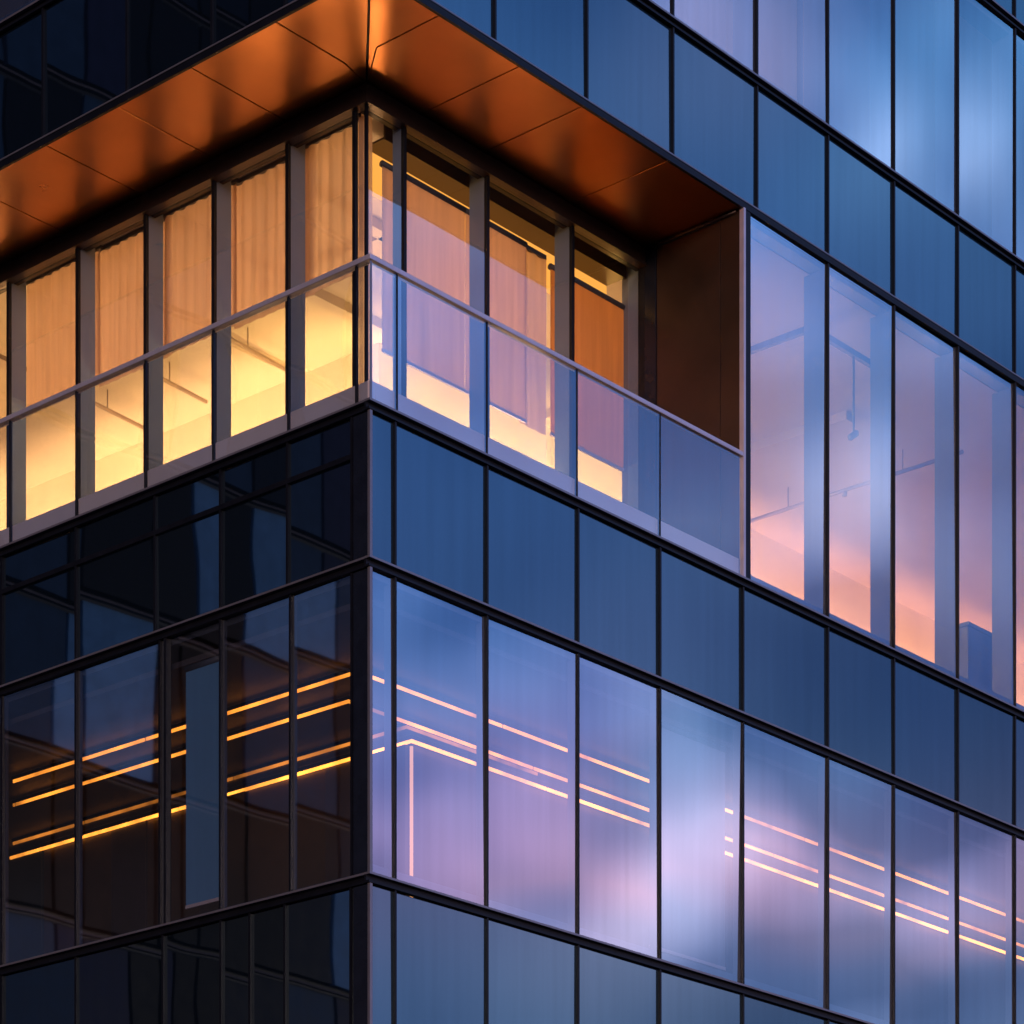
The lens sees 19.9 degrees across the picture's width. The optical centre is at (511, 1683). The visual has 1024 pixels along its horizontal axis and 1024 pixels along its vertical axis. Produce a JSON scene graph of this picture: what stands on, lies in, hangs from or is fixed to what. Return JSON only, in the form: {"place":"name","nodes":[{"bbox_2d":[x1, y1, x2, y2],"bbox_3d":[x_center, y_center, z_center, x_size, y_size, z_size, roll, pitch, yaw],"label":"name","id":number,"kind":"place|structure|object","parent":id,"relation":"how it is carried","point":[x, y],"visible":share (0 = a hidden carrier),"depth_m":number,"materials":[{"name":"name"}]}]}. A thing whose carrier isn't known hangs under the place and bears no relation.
{"place":"outdoors","nodes":[
{"label":"outdoors","id":0,"kind":"place"},
{"label":"ground","id":1,"kind":"structure","parent":0,"visible":0},
{"bbox_2d":[0,0,1023,1023],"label":"office building","id":2,"kind":"structure","parent":1,"relation":"on","point":[843,171],"depth_m":27.83,"materials":[{"name":"glass"}]},
{"bbox_2d":[0,0,34,20],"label":"window","id":3,"kind":"structure","parent":2,"relation":"in","point":[28,3],"depth_m":27.07,"materials":[{"name":"black metal"}]},
{"bbox_2d":[5,674,73,963],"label":"window","id":4,"kind":"structure","parent":2,"relation":"in","point":[69,678],"depth_m":27.15,"materials":[{"name":"grey metal"}]},
{"bbox_2d":[12,253,74,525],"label":"window","id":5,"kind":"structure","parent":2,"relation":"in","point":[18,288],"depth_m":29.04,"materials":[{"name":"grey metal"}]},
{"bbox_2d":[26,245,101,406],"bbox_3d":[-4.439,-13.385,28.823,1.128,1.348,0.036,0,0,41],"label":"curtain","id":6,"kind":"object","parent":2,"relation":"hanging from","point":[51,332],"visible":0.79,"depth_m":28.91,"materials":[{"name":"fabric"}]},
{"bbox_2d":[0,354,142,429],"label":"ceiling pipe","id":7,"kind":"object","parent":2,"relation":"hanging from","point":[112,412],"visible":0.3,"depth_m":31.68,"materials":[{"name":"grey metal"}]},
{"bbox_2d":[81,220,142,497],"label":"window","id":8,"kind":"structure","parent":2,"relation":"in","point":[87,254],"depth_m":28.34,"materials":[{"name":"grey metal"}]},
{"bbox_2d":[79,645,157,944],"bbox_3d":[-3.512,-7.948,26.110,1.131,2.518,0.035,0,0,41],"label":"window","id":9,"kind":"structure","parent":2,"relation":"in","point":[155,648],"depth_m":26.46,"materials":[{"name":"grey metal"}]},
{"bbox_2d":[99,218,171,387],"bbox_3d":[-3.648,-13.380,28.184,1.065,1.358,0.036,0,0,41],"label":"curtain","id":10,"kind":"object","parent":2,"relation":"hanging from","point":[121,300],"visible":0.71,"depth_m":28.29,"materials":[{"name":"fabric"}]},
{"bbox_2d":[140,362,207,403],"bbox_3d":[-3.982,-13.916,30.508,0.060,0.289,2.309,0,0,36],"label":"ceiling pipe","id":11,"kind":"object","parent":2,"relation":"hanging from","point":[184,390],"visible":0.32,"depth_m":31.12,"materials":[{"name":"grey metal"}]},
{"bbox_2d":[149,186,210,469],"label":"window","id":12,"kind":"structure","parent":2,"relation":"in","point":[155,220],"depth_m":27.69,"materials":[{"name":"grey metal"}]},
{"bbox_2d":[163,624,218,923],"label":"window","id":13,"kind":"structure","parent":2,"relation":"in","point":[204,631],"depth_m":25.66,"materials":[{"name":"black glass"}]},
{"bbox_2d":[163,178,238,356],"bbox_3d":[-2.949,-13.375,27.520,1.021,1.368,0.036,0,0,41],"label":"curtain","id":14,"kind":"object","parent":2,"relation":"hanging from","point":[187,293],"visible":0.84,"depth_m":27.60,"materials":[{"name":"fabric"}]},
{"bbox_2d":[184,655,218,908],"bbox_3d":[-2.713,-7.916,25.587,0.424,2.147,0.059,0,0,41],"label":"roller blind","id":15,"kind":"object","parent":2,"relation":"attached to","point":[202,783],"visible":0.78,"depth_m":25.58,"materials":[{"name":"fabric"}]},
{"bbox_2d":[217,150,284,441],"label":"window","id":16,"kind":"structure","parent":2,"relation":"in","point":[224,186],"depth_m":27.08,"materials":[{"name":"grey metal"}]},
{"bbox_2d":[223,599,288,907],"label":"window","id":17,"kind":"structure","parent":2,"relation":"in","point":[276,606],"depth_m":25.20,"materials":[{"name":"black glass"}]},
{"bbox_2d":[231,327,284,370],"bbox_3d":[-3.079,-13.916,29.718,0.060,0.289,2.309,0,0,36],"label":"ceiling pipe","id":18,"kind":"object","parent":2,"relation":"hanging from","point":[258,354],"visible":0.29,"depth_m":30.24,"materials":[{"name":"grey metal"}]},
{"bbox_2d":[234,156,314,328],"bbox_3d":[-2.201,-13.370,26.919,1.057,1.378,0.036,0,0,41],"label":"curtain","id":19,"kind":"object","parent":2,"relation":"hanging from","point":[260,234],"visible":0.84,"depth_m":27.04,"materials":[{"name":"fabric"}]},
{"bbox_2d":[11,723,538,844],"bbox_3d":[-2.538,-8.988,29.904,5.788,0.064,1.909,0,0,41],"label":"strip light","id":20,"kind":"object","parent":2,"relation":"attached to","point":[235,775],"visible":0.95,"depth_m":28.62,"materials":[{"name":"yellow plastic"}]},
{"bbox_2d":[293,578,349,890],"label":"window","id":21,"kind":"structure","parent":2,"relation":"in","point":[345,582],"depth_m":24.63,"materials":[{"name":"grey metal"}]},
{"bbox_2d":[291,113,360,411],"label":"window","id":22,"kind":"structure","parent":2,"relation":"in","point":[297,150],"depth_m":26.43,"materials":[{"name":"grey metal"}]},
{"bbox_2d":[305,118,358,296],"bbox_3d":[-1.596,-13.365,26.338,0.779,1.388,0.036,0,0,41],"label":"curtain","id":23,"kind":"object","parent":2,"relation":"hanging from","point":[328,202],"visible":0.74,"depth_m":26.40,"materials":[{"name":"fabric"}]},
{"bbox_2d":[359,114,371,383],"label":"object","id":24,"kind":"object","parent":2,"relation":"hanging from","point":[361,248],"visible":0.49,"depth_m":25.92,"materials":[{"name":"black metal"}]},
{"bbox_2d":[362,111,400,394],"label":"window","id":25,"kind":"structure","parent":2,"relation":"in","point":[396,131],"depth_m":26.10,"materials":[{"name":"grey metal"}]},
{"bbox_2d":[373,572,391,876],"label":"window","id":26,"kind":"structure","parent":2,"relation":"in","point":[386,870],"depth_m":24.25,"materials":[{"name":"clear glass"}]},
{"bbox_2d":[410,746,413,897],"bbox_3d":[-0.952,-7.786,27.641,0.036,2.227,0.030,0,0,41],"label":"corner light","id":27,"kind":"object","parent":2,"relation":"attached to","point":[411,810],"visible":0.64,"depth_m":27.63,"materials":[{"name":"white plastic"}]},
{"bbox_2d":[372,125,467,200],"bbox_3d":[-0.878,-13.800,26.739,0.275,0.518,1.117,0,0,41],"label":"cove light","id":28,"kind":"object","parent":2,"relation":"attached to","point":[435,172],"visible":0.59,"depth_m":26.69,"materials":[{"name":"yellow metal"}]},
{"bbox_2d":[379,160,465,392],"bbox_3d":[-0.811,-12.876,26.675,0.059,1.730,1.109,0,0,41],"label":"roller blind","id":29,"kind":"object","parent":2,"relation":"attached to","point":[435,259],"visible":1,"depth_m":26.73,"materials":[{"name":"fabric"}]},
{"bbox_2d":[397,582,483,904],"bbox_3d":[-0.637,-7.948,24.716,0.080,2.518,1.151,0,0,41],"label":"window","id":30,"kind":"structure","parent":2,"relation":"in","point":[478,898],"depth_m":25.11,"materials":[{"name":"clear glass"}]},
{"bbox_2d":[407,133,483,434],"bbox_3d":[-0.666,-12.315,26.575,0.211,3.488,1.112,0,0,41],"label":"window","id":31,"kind":"structure","parent":2,"relation":"in","point":[476,182],"depth_m":26.98,"materials":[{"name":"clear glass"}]},
{"bbox_2d":[465,208,527,423],"bbox_3d":[-0.156,-12.876,27.424,0.059,1.730,0.863,0,0,41],"label":"roller blind","id":32,"kind":"object","parent":2,"relation":"attached to","point":[508,309],"visible":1,"depth_m":27.52,"materials":[{"name":"fabric"}]},
{"bbox_2d":[448,174,552,246],"bbox_3d":[-0.107,-13.800,27.621,0.275,0.518,1.221,0,0,41],"label":"cove light","id":33,"kind":"object","parent":2,"relation":"attached to","point":[522,222],"visible":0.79,"depth_m":27.69,"materials":[{"name":"yellow metal"}]},
{"bbox_2d":[9,735,1023,960],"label":"strip light","id":34,"kind":"object","parent":2,"relation":"attached to","point":[444,751],"visible":0.72,"depth_m":30.00,"materials":[{"name":"yellow plastic"}]},
{"bbox_2d":[11,668,1023,922],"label":"strip light","id":35,"kind":"object","parent":2,"relation":"attached to","point":[493,722],"visible":0.7,"depth_m":27.96,"materials":[{"name":"yellow plastic"}]},
{"bbox_2d":[11,695,1023,947],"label":"strip light","id":36,"kind":"object","parent":2,"relation":"attached to","point":[471,745],"visible":0.69,"depth_m":28.77,"materials":[{"name":"yellow plastic"}]},
{"bbox_2d":[490,182,568,475],"bbox_3d":[0.104,-12.315,27.457,0.209,3.488,1.216,0,0,41],"label":"window","id":37,"kind":"structure","parent":2,"relation":"in","point":[561,231],"depth_m":27.90,"materials":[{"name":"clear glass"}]},
{"bbox_2d":[489,620,574,932],"bbox_3d":[0.152,-7.948,25.601,0.104,2.518,1.227,0,0,41],"label":"window","id":38,"kind":"structure","parent":2,"relation":"in","point":[570,658],"depth_m":26.03,"materials":[{"name":"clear glass"}]},
{"bbox_2d":[520,245,546,434],"bbox_3d":[0.198,-12.895,27.921,0.036,1.728,0.370,0,0,41],"label":"curtain","id":39,"kind":"object","parent":2,"relation":"hanging from","point":[536,332],"visible":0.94,"depth_m":27.95,"materials":[{"name":"fabric"}]},
{"bbox_2d":[533,223,625,294],"bbox_3d":[0.663,-13.800,28.503,0.275,0.518,1.117,0,0,41],"label":"cove light","id":40,"kind":"object","parent":2,"relation":"attached to","point":[599,270],"visible":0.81,"depth_m":28.57,"materials":[{"name":"yellow metal"}]},
{"bbox_2d":[548,263,624,471],"bbox_3d":[0.759,-12.841,28.472,0.059,1.660,1.199,0,0,41],"label":"roller blind","id":41,"kind":"object","parent":2,"relation":"attached to","point":[599,332],"visible":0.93,"depth_m":28.55,"materials":[{"name":"fabric"}]},
{"bbox_2d":[575,232,637,509],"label":"window","id":42,"kind":"structure","parent":2,"relation":"in","point":[632,270],"depth_m":28.76,"materials":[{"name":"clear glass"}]},
{"bbox_2d":[580,658,656,957],"bbox_3d":[0.942,-7.948,26.508,0.101,2.518,1.185,0,0,41],"label":"window","id":43,"kind":"structure","parent":2,"relation":"in","point":[590,666],"depth_m":26.92,"materials":[{"name":"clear glass"}]},
{"bbox_2d":[652,0,669,12],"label":"window","id":44,"kind":"structure","parent":2,"relation":"in","point":[665,4],"depth_m":27.07,"materials":[{"name":"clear glass"}]},
{"bbox_2d":[646,717,726,970],"bbox_3d":[1.653,-7.916,27.505,0.059,2.147,1.162,0,0,41],"label":"roller blind","id":45,"kind":"object","parent":2,"relation":"attached to","point":[693,847],"visible":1,"depth_m":27.55,"materials":[{"name":"fabric"}]},
{"bbox_2d":[675,0,724,48],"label":"roller blind","id":46,"kind":"object","parent":2,"relation":"attached to","point":[706,18],"visible":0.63,"depth_m":27.72,"materials":[{"name":"fabric"}]},
{"bbox_2d":[662,692,739,982],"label":"window","id":47,"kind":"structure","parent":2,"relation":"in","point":[735,977],"depth_m":27.88,"materials":[{"name":"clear glass"}]},
{"bbox_2d":[675,0,753,70],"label":"window","id":48,"kind":"structure","parent":2,"relation":"in","point":[743,10],"depth_m":28.11,"materials":[{"name":"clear glass"}]},
{"bbox_2d":[735,220,825,614],"bbox_3d":[2.604,-12.352,28.533,0.277,3.530,1.335,0,0,41],"label":"window","id":49,"kind":"structure","parent":2,"relation":"in","point":[814,283],"depth_m":29.00,"materials":[{"name":"blue glass"}]},
{"bbox_2d":[745,726,825,1008],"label":"window","id":50,"kind":"structure","parent":2,"relation":"in","point":[821,1002],"depth_m":28.95,"materials":[{"name":"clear glass"}]},
{"bbox_2d":[759,0,825,121],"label":"window","id":51,"kind":"structure","parent":2,"relation":"in","point":[814,10],"depth_m":29.01,"materials":[{"name":"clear glass"}]},
{"bbox_2d":[751,327,869,440],"bbox_3d":[2.797,-13.347,30.580,1.715,0.948,1.178,0,0,41],"label":"track light","id":52,"kind":"object","parent":2,"relation":"hanging from","point":[854,354],"visible":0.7,"depth_m":30.03,"materials":[{"name":"grey metal"}]},
{"bbox_2d":[751,449,963,522],"bbox_3d":[3.847,-13.901,33.693,3.200,0.319,0.060,0,0,41],"label":"track light","id":53,"kind":"object","parent":2,"relation":"hanging from","point":[856,486],"visible":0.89,"depth_m":33.67,"materials":[{"name":"grey metal"}]},
{"bbox_2d":[829,761,891,1023],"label":"window","id":54,"kind":"structure","parent":2,"relation":"in","point":[887,789],"depth_m":29.84,"materials":[{"name":"glass"}]},
{"bbox_2d":[829,269,891,646],"bbox_3d":[3.426,-12.352,29.477,0.274,3.530,1.176,0,0,41],"label":"window","id":55,"kind":"structure","parent":2,"relation":"in","point":[880,325],"depth_m":29.88,"materials":[{"name":"blue glass"}]},
{"bbox_2d":[829,0,891,167],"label":"window","id":56,"kind":"structure","parent":2,"relation":"in","point":[880,10],"depth_m":29.89,"materials":[{"name":"glass"}]},
{"bbox_2d":[895,789,955,1023],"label":"window","id":57,"kind":"structure","parent":2,"relation":"in","point":[951,816],"depth_m":30.75,"materials":[{"name":"glass"}]},
{"bbox_2d":[895,311,955,681],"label":"window","id":58,"kind":"structure","parent":2,"relation":"in","point":[945,365],"depth_m":30.79,"materials":[{"name":"blue glass"}]},
{"bbox_2d":[895,0,955,212],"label":"window","id":59,"kind":"structure","parent":2,"relation":"in","point":[945,10],"depth_m":30.81,"materials":[{"name":"glass"}]},
{"bbox_2d":[959,621,991,690],"bbox_3d":[5.084,-11.147,32.525,0.440,1.169,0.641,0,0,41],"label":"tall cabinet","id":60,"kind":"object","parent":2,"relation":"on","point":[975,653],"visible":0.33,"depth_m":32.28,"materials":[{"name":"blue"}]},
{"bbox_2d":[959,815,1012,1023],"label":"window","id":61,"kind":"structure","parent":2,"relation":"in","point":[1008,839],"depth_m":31.61,"materials":[{"name":"glass"}]},
{"bbox_2d":[959,352,1012,704],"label":"window","id":62,"kind":"structure","parent":2,"relation":"in","point":[1002,401],"depth_m":31.65,"materials":[{"name":"glass"}]},
{"bbox_2d":[959,0,1012,252],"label":"window","id":63,"kind":"structure","parent":2,"relation":"in","point":[1001,37],"depth_m":31.64,"materials":[{"name":"glass"}]},
{"bbox_2d":[1016,839,1023,848],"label":"window","id":64,"kind":"structure","parent":2,"relation":"in","point":[1019,843],"depth_m":31.80,"materials":[{"name":"glass"}]},
{"bbox_2d":[1016,388,1023,709],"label":"window","id":65,"kind":"structure","parent":2,"relation":"in","point":[1019,394],"depth_m":31.83,"materials":[{"name":"glass"}]},
{"bbox_2d":[1016,35,1023,260],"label":"window","id":66,"kind":"structure","parent":2,"relation":"in","point":[1019,42],"depth_m":31.93,"materials":[{"name":"glass"}]}
]}

